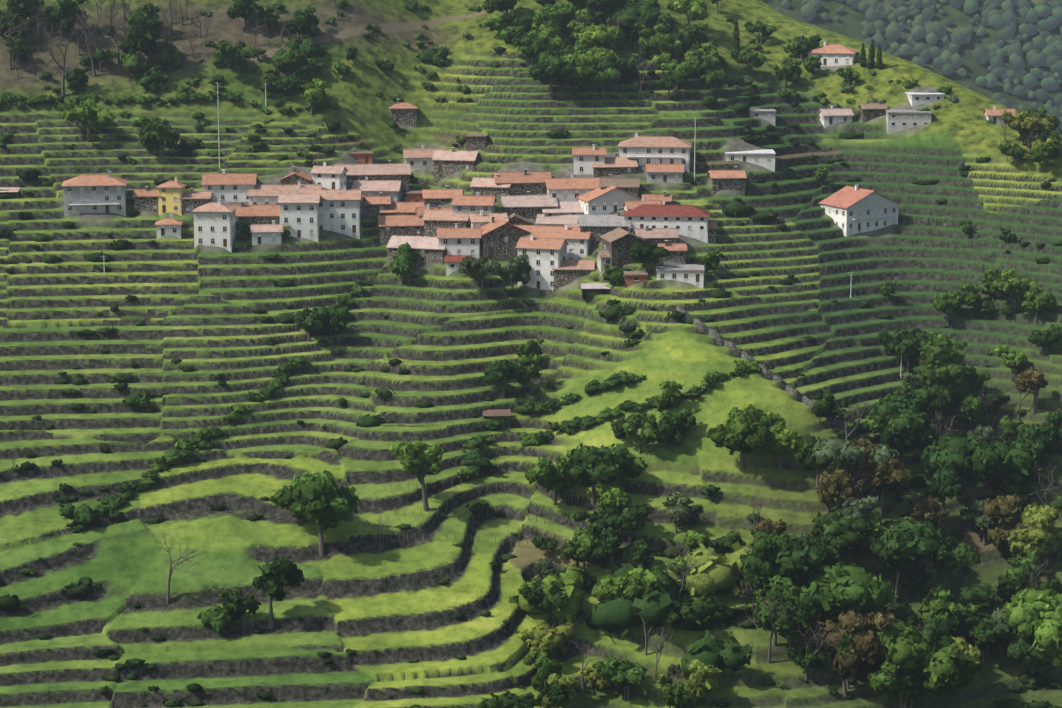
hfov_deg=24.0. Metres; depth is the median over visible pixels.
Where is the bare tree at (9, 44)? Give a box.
[0,5,31,69]
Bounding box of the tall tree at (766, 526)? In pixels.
[753,517,786,537]
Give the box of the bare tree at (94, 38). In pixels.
[74,22,110,71]
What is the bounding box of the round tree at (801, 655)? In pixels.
[786,642,828,680]
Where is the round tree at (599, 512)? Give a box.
[587,499,621,529]
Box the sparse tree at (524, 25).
[515,17,531,35]
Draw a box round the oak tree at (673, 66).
[652,52,692,88]
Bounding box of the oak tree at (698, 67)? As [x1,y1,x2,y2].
[683,54,719,85]
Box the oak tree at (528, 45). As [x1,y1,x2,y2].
[500,26,548,66]
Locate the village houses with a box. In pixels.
[61,41,1015,291]
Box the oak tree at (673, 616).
[657,610,679,635]
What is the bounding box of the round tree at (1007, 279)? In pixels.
[983,266,1042,317]
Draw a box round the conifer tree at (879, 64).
[876,43,883,69]
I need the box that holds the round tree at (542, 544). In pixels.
[531,535,558,558]
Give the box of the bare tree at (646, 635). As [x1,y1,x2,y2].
[635,608,652,655]
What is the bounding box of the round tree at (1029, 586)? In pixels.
[1014,579,1036,590]
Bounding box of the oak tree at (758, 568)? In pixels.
[739,527,790,603]
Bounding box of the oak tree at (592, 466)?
[561,443,631,503]
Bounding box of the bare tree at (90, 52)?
[69,12,103,76]
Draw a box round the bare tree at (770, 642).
[765,595,797,663]
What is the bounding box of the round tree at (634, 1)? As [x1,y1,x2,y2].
[627,0,656,3]
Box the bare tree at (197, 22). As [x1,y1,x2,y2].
[190,12,205,36]
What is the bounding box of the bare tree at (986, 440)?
[981,429,1000,445]
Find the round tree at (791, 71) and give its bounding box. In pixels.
[775,59,801,86]
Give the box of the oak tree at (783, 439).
[762,410,803,468]
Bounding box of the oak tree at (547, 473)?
[524,456,575,504]
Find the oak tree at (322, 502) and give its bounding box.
[270,470,358,556]
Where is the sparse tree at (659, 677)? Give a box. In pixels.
[652,671,667,693]
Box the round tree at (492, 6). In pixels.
[482,0,519,14]
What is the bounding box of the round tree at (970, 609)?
[956,604,978,635]
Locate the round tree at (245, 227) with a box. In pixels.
[239,220,251,240]
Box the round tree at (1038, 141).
[1031,137,1058,163]
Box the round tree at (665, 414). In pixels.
[657,410,680,434]
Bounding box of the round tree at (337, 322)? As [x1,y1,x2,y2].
[323,309,348,339]
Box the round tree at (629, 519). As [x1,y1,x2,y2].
[587,503,652,537]
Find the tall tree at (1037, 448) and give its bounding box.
[1010,440,1043,481]
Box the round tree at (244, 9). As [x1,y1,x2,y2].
[226,0,258,24]
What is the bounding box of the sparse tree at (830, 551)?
[807,541,846,572]
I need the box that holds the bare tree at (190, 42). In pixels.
[184,32,196,58]
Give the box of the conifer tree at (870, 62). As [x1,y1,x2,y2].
[865,39,875,69]
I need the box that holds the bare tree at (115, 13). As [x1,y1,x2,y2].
[103,4,122,33]
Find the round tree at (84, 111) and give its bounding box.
[57,98,115,141]
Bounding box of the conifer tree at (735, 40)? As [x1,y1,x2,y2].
[730,20,739,53]
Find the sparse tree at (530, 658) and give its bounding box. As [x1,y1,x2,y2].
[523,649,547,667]
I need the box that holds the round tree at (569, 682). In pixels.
[540,673,578,707]
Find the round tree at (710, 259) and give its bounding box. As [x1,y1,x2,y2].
[698,249,720,271]
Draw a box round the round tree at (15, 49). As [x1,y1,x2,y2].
[4,36,27,66]
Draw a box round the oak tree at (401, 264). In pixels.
[389,242,418,285]
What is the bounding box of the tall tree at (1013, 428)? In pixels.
[999,417,1029,440]
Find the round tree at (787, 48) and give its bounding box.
[783,40,798,56]
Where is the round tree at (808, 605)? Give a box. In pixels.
[753,586,821,646]
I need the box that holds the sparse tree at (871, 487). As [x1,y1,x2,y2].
[865,471,892,497]
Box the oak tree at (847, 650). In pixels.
[827,628,876,661]
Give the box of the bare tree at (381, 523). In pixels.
[376,518,385,551]
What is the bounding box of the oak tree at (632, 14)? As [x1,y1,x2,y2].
[611,6,674,48]
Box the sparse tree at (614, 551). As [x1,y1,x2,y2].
[596,532,623,573]
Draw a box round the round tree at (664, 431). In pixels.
[655,412,685,450]
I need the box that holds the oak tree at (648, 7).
[623,2,658,17]
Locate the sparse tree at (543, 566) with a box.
[532,558,555,579]
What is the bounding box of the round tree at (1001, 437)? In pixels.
[988,433,1017,448]
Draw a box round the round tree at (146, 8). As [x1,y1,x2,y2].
[139,3,160,18]
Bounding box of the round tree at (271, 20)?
[256,6,278,33]
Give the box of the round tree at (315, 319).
[289,305,330,341]
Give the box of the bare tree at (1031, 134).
[1021,130,1035,160]
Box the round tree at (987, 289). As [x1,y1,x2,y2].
[979,278,1003,300]
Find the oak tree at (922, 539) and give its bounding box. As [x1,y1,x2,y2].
[877,517,940,570]
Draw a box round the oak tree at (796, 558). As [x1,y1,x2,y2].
[753,532,825,582]
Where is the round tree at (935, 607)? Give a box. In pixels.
[918,600,960,632]
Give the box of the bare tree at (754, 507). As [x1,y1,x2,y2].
[749,491,769,541]
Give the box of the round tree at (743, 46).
[740,44,749,49]
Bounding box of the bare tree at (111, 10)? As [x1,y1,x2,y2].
[109,0,114,27]
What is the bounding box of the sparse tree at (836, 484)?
[816,469,861,513]
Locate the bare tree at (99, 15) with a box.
[94,0,105,36]
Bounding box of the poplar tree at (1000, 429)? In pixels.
[996,415,1008,434]
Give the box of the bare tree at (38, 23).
[33,13,48,43]
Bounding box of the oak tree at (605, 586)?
[590,565,660,602]
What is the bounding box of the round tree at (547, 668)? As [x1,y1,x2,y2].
[530,655,563,689]
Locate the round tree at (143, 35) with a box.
[119,12,163,62]
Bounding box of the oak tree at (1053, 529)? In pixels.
[1041,523,1061,559]
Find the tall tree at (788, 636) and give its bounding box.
[763,598,791,647]
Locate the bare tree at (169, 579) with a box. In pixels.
[158,532,202,604]
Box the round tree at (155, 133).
[138,115,180,157]
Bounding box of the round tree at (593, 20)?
[584,14,603,26]
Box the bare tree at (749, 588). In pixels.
[743,581,760,606]
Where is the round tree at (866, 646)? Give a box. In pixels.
[818,611,894,677]
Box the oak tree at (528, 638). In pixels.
[517,629,554,651]
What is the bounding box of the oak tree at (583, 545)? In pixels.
[560,526,607,579]
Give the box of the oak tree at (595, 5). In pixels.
[585,0,626,15]
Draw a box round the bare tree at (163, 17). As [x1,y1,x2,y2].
[159,3,178,44]
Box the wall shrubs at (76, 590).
[0,46,1061,707]
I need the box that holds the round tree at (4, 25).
[0,9,33,37]
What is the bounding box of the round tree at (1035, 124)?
[1000,109,1053,148]
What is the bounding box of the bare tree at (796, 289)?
[794,282,801,302]
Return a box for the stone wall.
[676,306,857,437]
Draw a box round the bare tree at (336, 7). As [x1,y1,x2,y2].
[326,0,337,20]
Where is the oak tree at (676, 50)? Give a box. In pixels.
[670,38,682,59]
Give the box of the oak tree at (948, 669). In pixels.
[875,618,979,707]
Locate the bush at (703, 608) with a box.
[676,593,726,628]
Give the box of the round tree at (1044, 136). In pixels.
[1029,130,1060,146]
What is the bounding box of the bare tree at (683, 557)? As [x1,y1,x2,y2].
[667,542,689,584]
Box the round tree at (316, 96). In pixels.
[301,78,332,115]
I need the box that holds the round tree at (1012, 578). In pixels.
[998,550,1040,592]
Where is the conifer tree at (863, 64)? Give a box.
[860,43,866,67]
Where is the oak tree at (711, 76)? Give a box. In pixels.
[701,68,728,92]
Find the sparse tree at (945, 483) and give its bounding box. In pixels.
[926,467,965,523]
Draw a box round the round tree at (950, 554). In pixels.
[920,534,980,589]
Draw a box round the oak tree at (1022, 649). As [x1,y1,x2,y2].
[1004,636,1051,674]
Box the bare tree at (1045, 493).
[1021,464,1061,504]
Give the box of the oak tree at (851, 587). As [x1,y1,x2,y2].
[756,563,898,637]
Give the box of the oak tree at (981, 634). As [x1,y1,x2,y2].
[958,618,1003,662]
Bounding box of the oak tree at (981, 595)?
[959,581,1002,620]
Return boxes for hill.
[761,0,1061,134]
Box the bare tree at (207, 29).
[202,19,212,46]
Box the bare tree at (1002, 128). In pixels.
[997,116,1005,142]
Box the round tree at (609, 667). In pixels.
[592,654,647,700]
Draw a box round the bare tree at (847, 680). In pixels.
[826,628,853,688]
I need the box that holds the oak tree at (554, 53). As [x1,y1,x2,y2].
[535,49,560,63]
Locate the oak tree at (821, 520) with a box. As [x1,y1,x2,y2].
[811,509,840,538]
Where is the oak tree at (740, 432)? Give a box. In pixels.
[708,407,771,470]
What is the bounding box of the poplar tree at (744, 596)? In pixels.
[739,579,748,606]
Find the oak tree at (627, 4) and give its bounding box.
[621,1,638,7]
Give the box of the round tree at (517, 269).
[498,252,530,288]
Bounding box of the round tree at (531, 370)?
[510,354,542,386]
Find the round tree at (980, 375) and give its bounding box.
[965,365,990,382]
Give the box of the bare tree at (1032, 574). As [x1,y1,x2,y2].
[1021,555,1051,587]
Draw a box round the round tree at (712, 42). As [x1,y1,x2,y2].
[689,38,718,46]
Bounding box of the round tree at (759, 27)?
[744,20,775,43]
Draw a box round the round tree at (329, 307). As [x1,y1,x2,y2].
[323,306,332,334]
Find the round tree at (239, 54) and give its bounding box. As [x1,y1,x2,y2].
[213,39,258,79]
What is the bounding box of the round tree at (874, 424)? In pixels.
[860,413,897,443]
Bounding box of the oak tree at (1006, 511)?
[982,492,1023,558]
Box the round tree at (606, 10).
[585,6,625,31]
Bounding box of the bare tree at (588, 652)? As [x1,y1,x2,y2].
[569,639,603,687]
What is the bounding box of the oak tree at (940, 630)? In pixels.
[918,613,957,649]
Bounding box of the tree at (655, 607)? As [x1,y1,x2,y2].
[589,575,685,637]
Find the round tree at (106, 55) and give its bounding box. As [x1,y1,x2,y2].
[95,49,119,68]
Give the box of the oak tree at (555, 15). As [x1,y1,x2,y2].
[533,3,575,37]
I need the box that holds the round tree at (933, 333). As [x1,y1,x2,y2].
[926,331,944,339]
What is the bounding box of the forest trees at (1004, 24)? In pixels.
[776,0,1061,130]
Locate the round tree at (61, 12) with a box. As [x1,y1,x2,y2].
[40,0,87,36]
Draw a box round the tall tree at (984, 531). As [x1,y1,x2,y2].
[980,528,987,545]
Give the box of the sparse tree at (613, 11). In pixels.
[610,8,619,16]
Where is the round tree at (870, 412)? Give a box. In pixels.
[867,408,900,419]
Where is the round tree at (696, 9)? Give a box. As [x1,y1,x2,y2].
[667,0,708,24]
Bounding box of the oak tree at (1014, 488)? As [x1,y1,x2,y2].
[1001,482,1031,513]
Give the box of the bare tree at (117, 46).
[91,12,123,65]
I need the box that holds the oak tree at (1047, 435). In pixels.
[1015,411,1061,469]
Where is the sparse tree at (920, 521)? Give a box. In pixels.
[913,518,932,526]
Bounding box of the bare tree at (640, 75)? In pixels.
[635,56,651,99]
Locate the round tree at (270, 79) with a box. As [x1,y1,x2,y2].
[259,73,278,95]
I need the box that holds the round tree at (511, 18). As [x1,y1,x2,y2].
[501,11,533,26]
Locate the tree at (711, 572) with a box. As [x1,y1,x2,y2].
[675,541,751,598]
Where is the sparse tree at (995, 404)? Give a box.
[984,392,1001,427]
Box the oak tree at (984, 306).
[968,295,994,319]
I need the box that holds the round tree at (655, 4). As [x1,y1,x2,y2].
[642,0,659,9]
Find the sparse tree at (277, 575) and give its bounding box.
[252,556,304,628]
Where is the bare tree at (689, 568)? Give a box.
[665,554,696,600]
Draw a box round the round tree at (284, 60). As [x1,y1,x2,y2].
[271,51,307,75]
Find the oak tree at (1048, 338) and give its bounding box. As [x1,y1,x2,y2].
[1028,324,1061,357]
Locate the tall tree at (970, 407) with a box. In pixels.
[956,394,987,426]
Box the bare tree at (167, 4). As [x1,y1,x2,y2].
[159,0,182,25]
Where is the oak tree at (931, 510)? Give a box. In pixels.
[909,495,949,525]
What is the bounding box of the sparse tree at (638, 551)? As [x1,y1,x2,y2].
[628,540,654,569]
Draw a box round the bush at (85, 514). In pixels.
[58,503,100,524]
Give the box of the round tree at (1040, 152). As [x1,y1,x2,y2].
[1026,142,1061,172]
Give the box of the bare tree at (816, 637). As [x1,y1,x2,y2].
[794,623,835,683]
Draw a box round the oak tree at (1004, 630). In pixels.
[990,607,1034,671]
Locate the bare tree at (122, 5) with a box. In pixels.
[108,0,130,13]
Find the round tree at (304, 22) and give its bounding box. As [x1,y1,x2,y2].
[284,6,319,40]
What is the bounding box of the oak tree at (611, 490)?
[596,478,631,507]
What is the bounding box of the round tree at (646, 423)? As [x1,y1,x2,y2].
[615,411,658,453]
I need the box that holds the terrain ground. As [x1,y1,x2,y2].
[0,0,1061,707]
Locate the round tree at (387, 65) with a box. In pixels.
[374,59,395,75]
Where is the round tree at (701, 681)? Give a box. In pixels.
[681,659,721,704]
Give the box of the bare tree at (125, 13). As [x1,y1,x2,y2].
[120,0,131,31]
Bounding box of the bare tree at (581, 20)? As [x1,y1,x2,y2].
[572,9,591,29]
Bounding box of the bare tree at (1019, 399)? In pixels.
[1011,375,1029,417]
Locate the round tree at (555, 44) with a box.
[528,30,566,54]
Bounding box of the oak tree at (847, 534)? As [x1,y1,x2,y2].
[819,515,877,562]
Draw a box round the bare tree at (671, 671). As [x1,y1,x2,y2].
[667,664,683,683]
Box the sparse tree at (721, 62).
[716,55,725,66]
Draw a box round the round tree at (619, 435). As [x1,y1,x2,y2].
[611,418,633,440]
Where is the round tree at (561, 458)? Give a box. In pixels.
[556,449,575,476]
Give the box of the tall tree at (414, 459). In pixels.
[389,437,443,511]
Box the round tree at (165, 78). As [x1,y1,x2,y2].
[153,72,169,81]
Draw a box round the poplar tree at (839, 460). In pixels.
[826,454,846,511]
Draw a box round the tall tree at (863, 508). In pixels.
[839,496,878,520]
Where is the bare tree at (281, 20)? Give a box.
[274,13,287,44]
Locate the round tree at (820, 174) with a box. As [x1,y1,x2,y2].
[814,168,827,183]
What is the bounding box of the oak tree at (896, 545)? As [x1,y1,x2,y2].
[869,526,906,583]
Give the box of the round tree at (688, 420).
[673,408,697,431]
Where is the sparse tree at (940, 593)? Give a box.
[921,584,954,609]
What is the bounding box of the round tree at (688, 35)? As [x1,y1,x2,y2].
[671,23,707,56]
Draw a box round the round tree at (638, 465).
[601,444,647,478]
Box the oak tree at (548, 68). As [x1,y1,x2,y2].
[528,53,574,98]
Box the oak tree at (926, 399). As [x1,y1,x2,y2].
[893,380,947,414]
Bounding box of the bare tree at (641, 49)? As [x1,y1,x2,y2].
[637,40,646,59]
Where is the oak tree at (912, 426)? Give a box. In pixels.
[874,393,936,448]
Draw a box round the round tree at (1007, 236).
[999,228,1016,246]
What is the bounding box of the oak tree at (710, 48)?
[681,41,718,78]
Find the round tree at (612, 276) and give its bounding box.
[602,264,622,290]
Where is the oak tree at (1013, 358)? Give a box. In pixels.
[994,344,1027,374]
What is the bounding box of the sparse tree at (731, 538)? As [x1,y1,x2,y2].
[723,531,745,548]
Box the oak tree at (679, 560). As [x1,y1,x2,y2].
[668,555,685,579]
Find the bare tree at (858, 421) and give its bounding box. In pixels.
[832,399,872,439]
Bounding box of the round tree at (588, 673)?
[580,660,607,691]
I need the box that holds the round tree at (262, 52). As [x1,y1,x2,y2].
[255,49,265,59]
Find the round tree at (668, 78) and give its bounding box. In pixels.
[657,71,689,99]
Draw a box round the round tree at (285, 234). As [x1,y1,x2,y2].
[278,225,290,238]
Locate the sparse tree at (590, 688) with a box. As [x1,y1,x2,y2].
[583,679,595,704]
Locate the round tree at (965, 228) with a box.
[959,219,972,237]
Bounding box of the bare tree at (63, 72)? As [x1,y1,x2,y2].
[35,20,81,95]
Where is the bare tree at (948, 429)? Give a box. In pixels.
[931,412,958,434]
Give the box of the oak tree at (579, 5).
[572,0,587,10]
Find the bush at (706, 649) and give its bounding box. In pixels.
[681,630,753,675]
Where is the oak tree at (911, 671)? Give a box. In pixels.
[896,667,926,707]
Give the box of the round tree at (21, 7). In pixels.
[6,0,44,21]
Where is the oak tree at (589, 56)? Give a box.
[564,46,617,91]
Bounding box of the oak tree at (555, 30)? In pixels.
[530,24,560,38]
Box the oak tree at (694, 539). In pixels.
[683,530,710,548]
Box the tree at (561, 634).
[522,619,579,655]
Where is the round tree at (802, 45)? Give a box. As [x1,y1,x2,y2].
[792,35,821,60]
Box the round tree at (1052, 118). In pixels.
[1026,108,1060,130]
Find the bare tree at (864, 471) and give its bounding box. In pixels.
[839,464,871,498]
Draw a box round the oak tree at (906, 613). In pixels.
[876,603,924,629]
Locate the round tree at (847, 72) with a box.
[836,66,860,84]
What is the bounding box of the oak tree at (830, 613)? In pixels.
[816,605,838,621]
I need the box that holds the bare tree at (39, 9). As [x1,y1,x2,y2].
[28,4,43,42]
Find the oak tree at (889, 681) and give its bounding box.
[868,660,923,707]
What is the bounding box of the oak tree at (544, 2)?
[534,0,555,6]
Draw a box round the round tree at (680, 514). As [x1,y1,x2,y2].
[662,492,698,533]
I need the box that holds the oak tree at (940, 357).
[912,334,969,424]
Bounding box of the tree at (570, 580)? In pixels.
[509,563,587,625]
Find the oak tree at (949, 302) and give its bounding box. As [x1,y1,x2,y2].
[932,282,981,327]
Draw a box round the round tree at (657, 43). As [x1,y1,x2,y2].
[637,23,674,68]
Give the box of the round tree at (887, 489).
[876,481,903,502]
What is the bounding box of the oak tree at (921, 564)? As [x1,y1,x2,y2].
[913,556,938,589]
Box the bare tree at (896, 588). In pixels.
[894,567,901,601]
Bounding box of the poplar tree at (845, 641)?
[835,632,856,695]
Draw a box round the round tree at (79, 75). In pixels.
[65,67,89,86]
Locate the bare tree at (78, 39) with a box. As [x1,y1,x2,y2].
[69,11,90,55]
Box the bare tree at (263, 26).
[253,17,266,46]
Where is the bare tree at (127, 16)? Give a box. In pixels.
[120,2,139,35]
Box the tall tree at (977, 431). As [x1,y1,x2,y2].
[967,424,996,443]
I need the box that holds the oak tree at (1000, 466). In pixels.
[918,431,1036,499]

